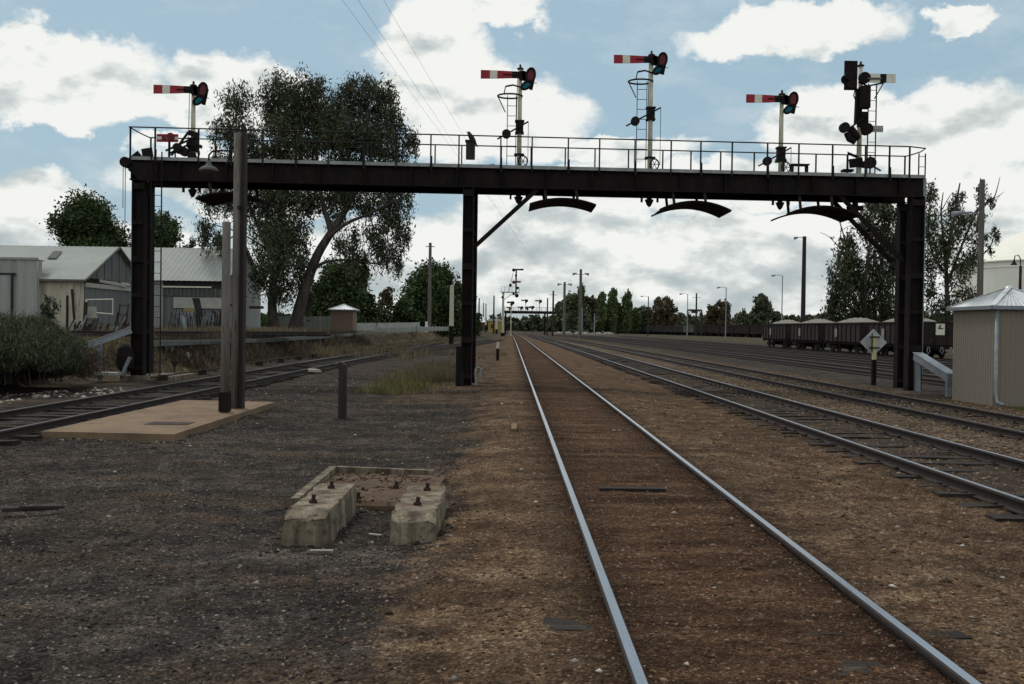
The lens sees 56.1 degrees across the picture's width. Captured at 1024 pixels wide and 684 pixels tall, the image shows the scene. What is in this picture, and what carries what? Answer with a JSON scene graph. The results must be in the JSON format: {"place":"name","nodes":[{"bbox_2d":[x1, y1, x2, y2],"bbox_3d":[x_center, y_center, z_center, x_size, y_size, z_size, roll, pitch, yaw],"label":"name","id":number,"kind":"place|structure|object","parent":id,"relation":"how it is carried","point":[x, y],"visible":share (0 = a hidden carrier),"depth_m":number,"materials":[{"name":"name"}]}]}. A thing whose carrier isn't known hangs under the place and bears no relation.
{"place":"outdoors","nodes":[
{"label":"outdoors","id":0,"kind":"place"},
{"bbox_2d":[66,324,505,359],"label":"tall dry grass","id":1,"kind":"structure","parent":0,"point":[374,350],"depth_m":62.44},
{"bbox_2d":[304,335,485,357],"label":"verge grass","id":2,"kind":"structure","parent":0,"point":[425,342],"depth_m":90.73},
{"bbox_2d":[0,327,1023,683],"bbox_3d":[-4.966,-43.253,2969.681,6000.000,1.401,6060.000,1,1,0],"label":"ground","id":3,"kind":"structure","parent":0,"point":[506,383],"depth_m":8.48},
{"bbox_2d":[0,257,43,316],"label":"skillion shed","id":4,"kind":"structure","parent":3,"relation":"on","point":[20,286],"depth_m":59.33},
{"bbox_2d":[0,273,15,316],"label":"sliding door","id":5,"kind":"structure","parent":4,"relation":"in","point":[6,279],"depth_m":59.22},
{"bbox_2d":[2,505,63,511],"bbox_3d":[-4.815,1.669,9.677,0.569,0.055,0.119,1,1,-15],"label":"broken stick","id":6,"kind":"object","parent":3,"relation":"on","point":[30,508],"visible":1,"depth_m":9.63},
{"bbox_2d":[0,307,94,385],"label":"saltbush","id":7,"kind":"object","parent":3,"relation":"on","point":[34,343],"visible":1,"depth_m":24.24,"materials":[{"name":"green plant"}]},
{"bbox_2d":[39,293,61,319],"bbox_3d":[-26.528,-1.544,54.889,1.141,2.572,1.374,1,1,0],"label":"sapling","id":8,"kind":"object","parent":3,"relation":"on","point":[46,310],"visible":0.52,"depth_m":54.79,"materials":[{"name":"green plant"}]},
{"bbox_2d":[0,340,117,386],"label":"dead bush","id":9,"kind":"object","parent":3,"relation":"on","point":[92,368],"visible":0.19,"depth_m":26.44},
{"bbox_2d":[0,387,124,409],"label":"pale rubble","id":10,"kind":"object","parent":3,"relation":"on","point":[74,395],"visible":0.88,"depth_m":24.88,"materials":[{"name":"stone"}]},
{"bbox_2d":[0,246,130,329],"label":"corrugated shed","id":11,"kind":"structure","parent":3,"relation":"on","point":[84,273],"depth_m":62.60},
{"bbox_2d":[39,183,130,246],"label":"broadleaf tree","id":12,"kind":"object","parent":3,"relation":"on","point":[89,221],"visible":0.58,"depth_m":109.69,"materials":[{"name":"green plant"}]},
{"bbox_2d":[67,311,129,330],"bbox_3d":[-24.566,-1.042,56.894,5.720,1.616,4.548,1,1,0],"label":"scrap heap","id":13,"kind":"object","parent":3,"relation":"on","point":[97,322],"visible":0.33,"depth_m":56.21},
{"bbox_2d":[87,327,131,380],"bbox_3d":[-13.109,0.362,30.887,1.657,1.755,0.300,0,1,-22],"label":"cable trough","id":14,"kind":"object","parent":3,"relation":"on","point":[112,336],"visible":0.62,"depth_m":30.81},
{"bbox_2d":[0,245,262,329],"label":"long shed","id":15,"kind":"structure","parent":3,"relation":"on","point":[188,274],"depth_m":76.46,"materials":[{"name":"grey metal"}]},
{"bbox_2d":[41,400,274,441],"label":"concrete slab","id":16,"kind":"structure","parent":3,"relation":"on","point":[175,421],"depth_m":17.53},
{"bbox_2d":[218,222,230,412],"bbox_3d":[-5.886,-0.507,19.737,0.205,3.913,0.200,1,1,0],"label":"short pole","id":17,"kind":"object","parent":16,"relation":"on","point":[224,401],"visible":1,"depth_m":19.66,"materials":[{"name":"metal"}]},
{"bbox_2d":[199,132,263,408],"bbox_3d":[-6.057,-1.530,20.693,1.415,5.927,0.420,1,1,0],"label":"tall lamp pole","id":18,"kind":"object","parent":16,"relation":"on","point":[238,331],"visible":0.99,"depth_m":20.64,"materials":[{"name":"wood"}]},
{"bbox_2d":[155,209,186,247],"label":"broadleaf tree","id":19,"kind":"object","parent":3,"relation":"on","point":[170,232],"visible":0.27,"depth_m":115.89,"materials":[{"name":"green plant"}]},
{"bbox_2d":[66,330,330,336],"bbox_3d":[-14.886,-0.413,48.224,2.600,0.265,16.926,1,1,24],"label":"dock siding","id":20,"kind":"object","parent":3,"relation":"on","point":[90,333],"visible":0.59,"depth_m":48.69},
{"bbox_2d":[167,309,230,329],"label":"scrap pile","id":21,"kind":"object","parent":3,"relation":"on","point":[181,321],"visible":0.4,"depth_m":70.88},
{"bbox_2d":[192,298,202,316],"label":"leaning sheet","id":22,"kind":"object","parent":21,"relation":"on","point":[197,306],"visible":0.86,"depth_m":72.93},
{"bbox_2d":[0,396,479,683],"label":"cinder gravel","id":23,"kind":"structure","parent":3,"relation":"on","point":[290,677],"depth_m":7.91,"materials":[{"name":"gravel"}]},
{"bbox_2d":[0,334,480,445],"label":"railway track","id":24,"kind":"structure","parent":3,"relation":"on","point":[13,435],"depth_m":22.88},
{"bbox_2d":[36,406,457,552],"bbox_3d":[-4.639,1.638,14.631,5.208,0.167,15.118,0,1,-25],"label":"footing grit","id":25,"kind":"object","parent":3,"relation":"on","point":[410,544],"visible":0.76,"depth_m":8.96,"materials":[{"name":"gravel"}]},
{"bbox_2d":[73,329,427,376],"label":"dry grass","id":26,"kind":"structure","parent":3,"relation":"on","point":[89,338],"depth_m":37.81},
{"bbox_2d":[154,329,376,372],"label":"brown weeds","id":27,"kind":"object","parent":3,"relation":"on","point":[269,352],"visible":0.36,"depth_m":46.77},
{"bbox_2d":[150,343,390,380],"bbox_3d":[-11.327,0.680,61.498,0.300,0.234,63.000,1,1,0],"label":"point rodding","id":28,"kind":"object","parent":3,"relation":"on","point":[200,372],"visible":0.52,"depth_m":36.76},
{"bbox_2d":[154,331,414,350],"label":"railway track","id":29,"kind":"structure","parent":3,"relation":"on","point":[171,343],"depth_m":49.43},
{"bbox_2d":[278,315,330,330],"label":"fence","id":30,"kind":"object","parent":3,"relation":"on","point":[322,323],"visible":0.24,"depth_m":100.69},
{"bbox_2d":[190,62,421,329],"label":"gum tree","id":31,"kind":"object","parent":3,"relation":"on","point":[281,241],"visible":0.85,"depth_m":79.11,"materials":[{"name":"green plant"}]},
{"bbox_2d":[338,362,346,418],"bbox_3d":[-3.538,1.034,20.063,0.160,1.230,0.140,1,1,0],"label":"marker post","id":32,"kind":"object","parent":3,"relation":"on","point":[342,393],"visible":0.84,"depth_m":19.99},
{"bbox_2d":[311,254,375,322],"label":"broadleaf tree","id":33,"kind":"object","parent":3,"relation":"on","point":[335,286],"visible":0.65,"depth_m":146.71,"materials":[{"name":"green plant"}]},
{"bbox_2d":[328,304,359,331],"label":"relay hut","id":34,"kind":"object","parent":3,"relation":"on","point":[343,317],"visible":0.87,"depth_m":89.95,"materials":[{"name":"metal"}]},
{"bbox_2d":[281,466,448,546],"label":"machine plinth","id":35,"kind":"structure","parent":3,"relation":"on","point":[322,510],"depth_m":9.21,"materials":[{"name":"concrete"}]},
{"bbox_2d":[331,473,438,502],"bbox_3d":[-1.552,1.689,11.179,1.330,0.052,2.043,1,1,0],"label":"pad grit","id":36,"kind":"object","parent":35,"relation":"on","point":[382,482],"visible":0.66,"depth_m":11.67,"materials":[{"name":"gravel"}]},
{"bbox_2d":[261,311,482,336],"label":"wood","id":37,"kind":"object","parent":3,"relation":"on","point":[264,321],"visible":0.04,"depth_m":191.55,"materials":[{"name":"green plant"}]},
{"bbox_2d":[355,293,390,322],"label":"broadleaf tree","id":38,"kind":"object","parent":3,"relation":"on","point":[377,315],"visible":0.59,"depth_m":149.16,"materials":[{"name":"green plant"}]},
{"bbox_2d":[377,286,395,312],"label":"brown tree","id":39,"kind":"object","parent":3,"relation":"on","point":[386,300],"visible":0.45,"depth_m":190.01,"materials":[{"name":"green plant"}]},
{"bbox_2d":[357,322,419,330],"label":"white fence","id":40,"kind":"object","parent":3,"relation":"on","point":[367,326],"visible":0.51,"depth_m":116.93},
{"bbox_2d":[295,339,501,366],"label":"railway track","id":41,"kind":"structure","parent":3,"relation":"on","point":[449,346],"depth_m":59.34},
{"bbox_2d":[382,292,426,322],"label":"broadleaf tree","id":42,"kind":"object","parent":3,"relation":"on","point":[400,313],"visible":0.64,"depth_m":163.20,"materials":[{"name":"green plant"}]},
{"bbox_2d":[375,326,447,333],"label":"picket fence","id":43,"kind":"object","parent":3,"relation":"on","point":[397,329],"visible":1,"depth_m":109.16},
{"bbox_2d":[354,368,484,394],"bbox_3d":[-3.107,1.248,33.402,3.567,0.416,13.921,1,1,7],"label":"green grass clump","id":44,"kind":"object","parent":3,"relation":"on","point":[403,384],"visible":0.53,"depth_m":29.65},
{"bbox_2d":[426,243,434,332],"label":"timber pole","id":45,"kind":"object","parent":3,"relation":"on","point":[430,246],"visible":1,"depth_m":149.67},
{"bbox_2d":[400,257,461,336],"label":"broadleaf tree","id":46,"kind":"object","parent":3,"relation":"on","point":[442,280],"visible":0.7,"depth_m":168.16,"materials":[{"name":"green plant"}]},
{"bbox_2d":[377,359,496,382],"bbox_3d":[-2.777,1.092,39.385,4.209,0.554,13.707,1,1,0],"label":"dry grass clump","id":47,"kind":"object","parent":3,"relation":"on","point":[441,368],"visible":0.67,"depth_m":35.96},
{"bbox_2d":[449,271,460,343],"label":"signal post","id":48,"kind":"object","parent":3,"relation":"on","point":[451,326],"visible":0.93,"depth_m":105.31,"materials":[{"name":"metal"}]},
{"bbox_2d":[488,319,501,332],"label":"yellow building","id":49,"kind":"structure","parent":3,"relation":"on","point":[490,325],"depth_m":329.95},
{"bbox_2d":[501,268,523,335],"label":"bracket signal","id":50,"kind":"object","parent":3,"relation":"on","point":[515,282],"visible":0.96,"depth_m":214.64,"materials":[{"name":"beige paint"}]},
{"bbox_2d":[25,373,1004,680],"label":"pale chips","id":51,"kind":"object","parent":3,"relation":"on","point":[505,541],"visible":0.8,"depth_m":7.51,"materials":[{"name":"stone"}]},
{"bbox_2d":[119,126,926,390],"bbox_3d":[0.748,-2.635,32.675,27.086,8.392,2.372,1,1,-3],"label":"signal gantry","id":52,"kind":"object","parent":3,"relation":"on","point":[469,182],"visible":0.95,"depth_m":32.16,"materials":[{"name":"metal"}]},
{"bbox_2d":[116,344,134,371],"bbox_3d":[-12.553,0.524,31.191,0.600,0.900,0.600,1,1,0],"label":"cable coil","id":53,"kind":"object","parent":52,"relation":"hanging from","point":[124,352],"visible":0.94,"depth_m":30.99,"materials":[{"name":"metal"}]},
{"bbox_2d":[131,147,153,156],"bbox_3d":[-12.199,-6.039,31.606,0.852,0.748,0.030,1,1,0],"label":"bent plate","id":54,"kind":"object","parent":52,"relation":"on","point":[146,152],"visible":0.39,"depth_m":31.59,"materials":[{"name":"metal"}]},
{"bbox_2d":[157,133,177,156],"bbox_3d":[-11.343,-6.440,31.610,0.710,0.885,0.145,1,1,0],"label":"subsidiary signal","id":55,"kind":"object","parent":52,"relation":"on","point":[169,138],"visible":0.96,"depth_m":31.59,"materials":[{"name":"metal"}]},
{"bbox_2d":[153,81,208,196],"bbox_3d":[-10.975,-6.757,31.814,1.805,3.864,0.542,1,1,-12],"label":"semaphore signal","id":56,"kind":"object","parent":52,"relation":"on","point":[199,93],"visible":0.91,"depth_m":31.80,"materials":[{"name":"beige paint"}]},
{"bbox_2d":[195,182,274,206],"bbox_3d":[-9.209,-4.948,32.083,2.135,0.642,1.928,1,1,0],"label":"smoke deflector","id":57,"kind":"object","parent":52,"relation":"hanging from","point":[213,199],"visible":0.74,"depth_m":31.79,"materials":[{"name":"metal"}]},
{"bbox_2d":[465,140,475,159],"bbox_3d":[-1.410,-6.531,32.634,0.360,0.625,0.360,1,1,0],"label":"deck stub post","id":58,"kind":"object","parent":52,"relation":"on","point":[470,149],"visible":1,"depth_m":32.48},
{"bbox_2d":[481,64,536,203],"bbox_3d":[-0.135,-7.050,32.566,1.896,4.738,0.719,1,1,0],"label":"semaphore signal","id":59,"kind":"object","parent":52,"relation":"on","point":[528,77],"visible":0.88,"depth_m":32.39,"materials":[{"name":"beige paint"}]},
{"bbox_2d":[528,189,595,212],"bbox_3d":[1.685,-4.825,32.680,2.214,0.595,1.928,1,1,0],"label":"smoke deflector","id":60,"kind":"object","parent":52,"relation":"hanging from","point":[573,202],"visible":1,"depth_m":32.34,"materials":[{"name":"metal"}]},
{"bbox_2d":[614,51,667,206],"bbox_3d":[4.359,-7.286,32.807,1.861,5.331,0.719,1,1,0],"label":"semaphore signal","id":61,"kind":"object","parent":52,"relation":"on","point":[659,61],"visible":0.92,"depth_m":32.65,"materials":[{"name":"beige paint"}]},
{"bbox_2d":[651,192,731,217],"bbox_3d":[6.114,-4.718,32.924,2.416,0.690,1.928,1,1,0],"label":"smoke deflector","id":62,"kind":"object","parent":52,"relation":"hanging from","point":[715,209],"visible":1,"depth_m":32.58,"materials":[{"name":"metal"}]},
{"bbox_2d":[746,90,798,209],"bbox_3d":[8.912,-6.620,33.017,1.826,4.124,0.417,1,1,0],"label":"semaphore signal","id":63,"kind":"object","parent":52,"relation":"on","point":[791,100],"visible":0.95,"depth_m":32.89,"materials":[{"name":"beige paint"}]},
{"bbox_2d":[771,195,859,222],"bbox_3d":[10.448,-4.623,33.163,2.506,0.760,1.928,1,1,0],"label":"smoke deflector","id":64,"kind":"object","parent":52,"relation":"hanging from","point":[838,214],"visible":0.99,"depth_m":32.83,"materials":[{"name":"metal"}]},
{"bbox_2d":[839,61,895,210],"bbox_3d":[12.191,-7.125,33.127,1.965,5.144,0.763,1,1,0],"label":"backed signal","id":65,"kind":"object","parent":52,"relation":"on","point":[863,100],"visible":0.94,"depth_m":33.02,"materials":[{"name":"beige paint"}]},
{"bbox_2d":[504,307,554,334],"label":"gantry","id":66,"kind":"object","parent":3,"relation":"on","point":[530,312],"visible":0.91,"depth_m":261.33,"materials":[{"name":"metal"}]},
{"bbox_2d":[548,301,561,331],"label":"distant tree","id":67,"kind":"object","parent":3,"relation":"on","point":[557,321],"visible":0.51,"depth_m":400.93,"materials":[{"name":"green plant"}]},
{"bbox_2d":[557,282,571,336],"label":"lamp pole","id":68,"kind":"object","parent":3,"relation":"on","point":[564,308],"visible":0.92,"depth_m":214.72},
{"bbox_2d":[557,290,599,332],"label":"distant tree","id":69,"kind":"object","parent":3,"relation":"on","point":[571,325],"visible":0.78,"depth_m":389.79,"materials":[{"name":"green plant"}]},
{"bbox_2d":[572,269,588,337],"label":"lamp pole","id":70,"kind":"object","parent":3,"relation":"on","point":[580,304],"visible":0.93,"depth_m":189.71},
{"bbox_2d":[576,283,587,324],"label":"poplar tree","id":71,"kind":"object","parent":3,"relation":"on","point":[583,299],"visible":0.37,"depth_m":389.26,"materials":[{"name":"green plant"}]},
{"bbox_2d":[554,331,613,334],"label":"rubble","id":72,"kind":"object","parent":3,"relation":"on","point":[586,333],"visible":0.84,"depth_m":309.93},
{"bbox_2d":[585,294,598,332],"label":"distant tree","id":73,"kind":"object","parent":3,"relation":"on","point":[591,301],"visible":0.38,"depth_m":398.29,"materials":[{"name":"green plant"}]},
{"bbox_2d":[594,290,608,331],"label":"poplar tree","id":74,"kind":"object","parent":3,"relation":"on","point":[601,309],"visible":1,"depth_m":391.88,"materials":[{"name":"green plant"}]},
{"bbox_2d":[606,287,618,332],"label":"poplar tree","id":75,"kind":"object","parent":3,"relation":"on","point":[612,302],"visible":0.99,"depth_m":394.96,"materials":[{"name":"green plant"}]},
{"bbox_2d":[616,302,622,333],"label":"poplar tree","id":76,"kind":"object","parent":3,"relation":"on","point":[619,326],"visible":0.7,"depth_m":400.67,"materials":[{"name":"green plant"}]},
{"bbox_2d":[620,288,633,333],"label":"poplar tree","id":77,"kind":"object","parent":3,"relation":"on","point":[627,307],"visible":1,"depth_m":398.03,"materials":[{"name":"green plant"}]},
{"bbox_2d":[599,486,665,491],"bbox_3d":[1.375,1.683,10.997,0.750,0.030,0.140,1,1,0],"label":"exposed sleeper edge","id":78,"kind":"object","parent":3,"relation":"on","point":[619,488],"visible":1,"depth_m":10.93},
{"bbox_2d":[630,307,642,333],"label":"poplar tree","id":79,"kind":"object","parent":3,"relation":"on","point":[636,319],"visible":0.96,"depth_m":406.93,"materials":[{"name":"green plant"}]},
{"bbox_2d":[639,305,650,333],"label":"distant tree","id":80,"kind":"object","parent":3,"relation":"on","point":[644,311],"visible":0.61,"depth_m":408.75,"materials":[{"name":"green plant"}]},
{"bbox_2d":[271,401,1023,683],"bbox_3d":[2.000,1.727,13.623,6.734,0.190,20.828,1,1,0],"label":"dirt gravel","id":81,"kind":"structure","parent":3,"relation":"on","point":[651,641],"depth_m":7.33,"materials":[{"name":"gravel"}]},
{"bbox_2d":[649,296,680,331],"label":"distant tree","id":82,"kind":"object","parent":3,"relation":"on","point":[664,310],"visible":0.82,"depth_m":402.82,"materials":[{"name":"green plant"}]},
{"bbox_2d":[334,416,1023,683],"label":"loose clods","id":83,"kind":"object","parent":3,"relation":"on","point":[784,656],"visible":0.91,"depth_m":7.38,"materials":[{"name":"stone"}]},
{"bbox_2d":[707,325,721,335],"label":"wagon","id":84,"kind":"object","parent":3,"relation":"on","point":[713,330],"visible":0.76,"depth_m":323.52,"materials":[{"name":"metal"}]},
{"bbox_2d":[704,298,731,324],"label":"distant tree","id":85,"kind":"object","parent":3,"relation":"on","point":[715,314],"visible":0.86,"depth_m":412.93,"materials":[{"name":"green plant"}]},
{"bbox_2d":[486,312,953,333],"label":"wood","id":86,"kind":"object","parent":3,"relation":"on","point":[532,323],"visible":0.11,"depth_m":516.00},
{"bbox_2d":[720,325,735,336],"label":"wagon","id":87,"kind":"object","parent":3,"relation":"on","point":[730,330],"visible":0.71,"depth_m":310.88,"materials":[{"name":"metal"}]},
{"bbox_2d":[733,307,749,333],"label":"distant tree","id":88,"kind":"object","parent":3,"relation":"on","point":[741,317],"visible":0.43,"depth_m":424.50,"materials":[{"name":"green plant"}]},
{"bbox_2d":[734,325,751,336],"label":"wagon","id":89,"kind":"object","parent":3,"relation":"on","point":[741,330],"visible":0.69,"depth_m":299.92,"materials":[{"name":"metal"}]},
{"bbox_2d":[506,332,980,683],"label":"railway track","id":90,"kind":"structure","parent":3,"relation":"on","point":[929,654],"depth_m":6.41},
{"bbox_2d":[554,335,945,385],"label":"railway track","id":91,"kind":"structure","parent":3,"relation":"on","point":[929,379],"depth_m":57.57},
{"bbox_2d":[750,325,762,337],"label":"wagon","id":92,"kind":"object","parent":3,"relation":"on","point":[756,331],"visible":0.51,"depth_m":287.91,"materials":[{"name":"metal"}]},
{"bbox_2d":[746,293,771,324],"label":"distant tree","id":93,"kind":"object","parent":3,"relation":"on","point":[760,312],"visible":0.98,"depth_m":416.10,"materials":[{"name":"green plant"}]},
{"bbox_2d":[566,335,952,373],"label":"railway track","id":94,"kind":"structure","parent":3,"relation":"on","point":[885,365],"depth_m":74.70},
{"bbox_2d":[577,335,952,367],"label":"railway track","id":95,"kind":"structure","parent":3,"relation":"on","point":[882,359],"depth_m":86.12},
{"bbox_2d":[511,332,1023,521],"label":"railway track","id":96,"kind":"structure","parent":3,"relation":"on","point":[992,497],"depth_m":16.61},
{"bbox_2d":[516,333,1023,440],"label":"railway track","id":97,"kind":"structure","parent":3,"relation":"on","point":[991,429],"depth_m":27.28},
{"bbox_2d":[770,308,788,323],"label":"distant tree","id":98,"kind":"object","parent":3,"relation":"on","point":[775,316],"visible":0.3,"depth_m":420.86,"materials":[{"name":"green plant"}]},
{"bbox_2d":[620,336,952,362],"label":"railway track","id":99,"kind":"structure","parent":3,"relation":"on","point":[945,360],"depth_m":101.45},
{"bbox_2d":[762,320,805,348],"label":"open wagon","id":100,"kind":"object","parent":99,"relation":"on","point":[778,332],"visible":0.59,"depth_m":104.31,"materials":[{"name":"metal"}]},
{"bbox_2d":[790,319,835,350],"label":"open wagon","id":101,"kind":"object","parent":99,"relation":"on","point":[809,333],"visible":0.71,"depth_m":93.68,"materials":[{"name":"metal"}]},
{"bbox_2d":[823,317,882,353],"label":"open wagon","id":102,"kind":"object","parent":99,"relation":"on","point":[849,334],"visible":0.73,"depth_m":83.35,"materials":[{"name":"metal"}]},
{"bbox_2d":[866,318,953,357],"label":"open wagon","id":103,"kind":"object","parent":99,"relation":"on","point":[932,340],"visible":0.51,"depth_m":68.68,"materials":[{"name":"metal"}]},
{"bbox_2d":[794,236,805,322],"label":"lamp pole","id":104,"kind":"object","parent":3,"relation":"on","point":[803,294],"visible":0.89,"depth_m":124.73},
{"bbox_2d":[605,366,1023,653],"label":"ballast stones","id":105,"kind":"object","parent":3,"relation":"on","point":[947,579],"visible":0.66,"depth_m":18.68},
{"bbox_2d":[818,203,896,321],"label":"gum tree","id":106,"kind":"object","parent":3,"relation":"on","point":[866,288],"visible":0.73,"depth_m":133.75,"materials":[{"name":"green plant"}]},
{"bbox_2d":[860,329,886,384],"bbox_3d":[13.407,0.607,35.553,1.000,2.186,0.185,1,1,0],"label":"diamond sign","id":107,"kind":"object","parent":3,"relation":"on","point":[873,342],"visible":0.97,"depth_m":35.56,"materials":[{"name":"metal"}]},
{"bbox_2d":[913,352,952,396],"bbox_3d":[13.704,1.029,30.997,0.670,1.325,3.190,1,1,0],"label":"cable trough","id":108,"kind":"object","parent":3,"relation":"on","point":[940,370],"visible":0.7,"depth_m":31.04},
{"bbox_2d":[924,178,1001,321],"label":"gum tree","id":109,"kind":"object","parent":3,"relation":"on","point":[946,247],"visible":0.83,"depth_m":118.80,"materials":[{"name":"green plant"}]},
{"bbox_2d":[951,179,984,296],"bbox_3d":[29.396,-4.425,61.990,2.157,12.114,0.460,1,1,0],"label":"lamp pole","id":110,"kind":"object","parent":3,"relation":"on","point":[980,267],"visible":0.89,"depth_m":61.82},
{"bbox_2d":[946,285,1023,406],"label":"relay hut","id":111,"kind":"object","parent":3,"relation":"on","point":[988,349],"visible":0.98,"depth_m":26.26,"materials":[{"name":"metal"}]},
{"bbox_2d":[954,232,1023,303],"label":"grain silo","id":112,"kind":"object","parent":3,"relation":"on","point":[1001,271],"visible":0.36,"depth_m":182.27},
{"bbox_2d":[0,0,1023,319],"label":"sky","id":113,"kind":"structure","parent":0,"point":[75,75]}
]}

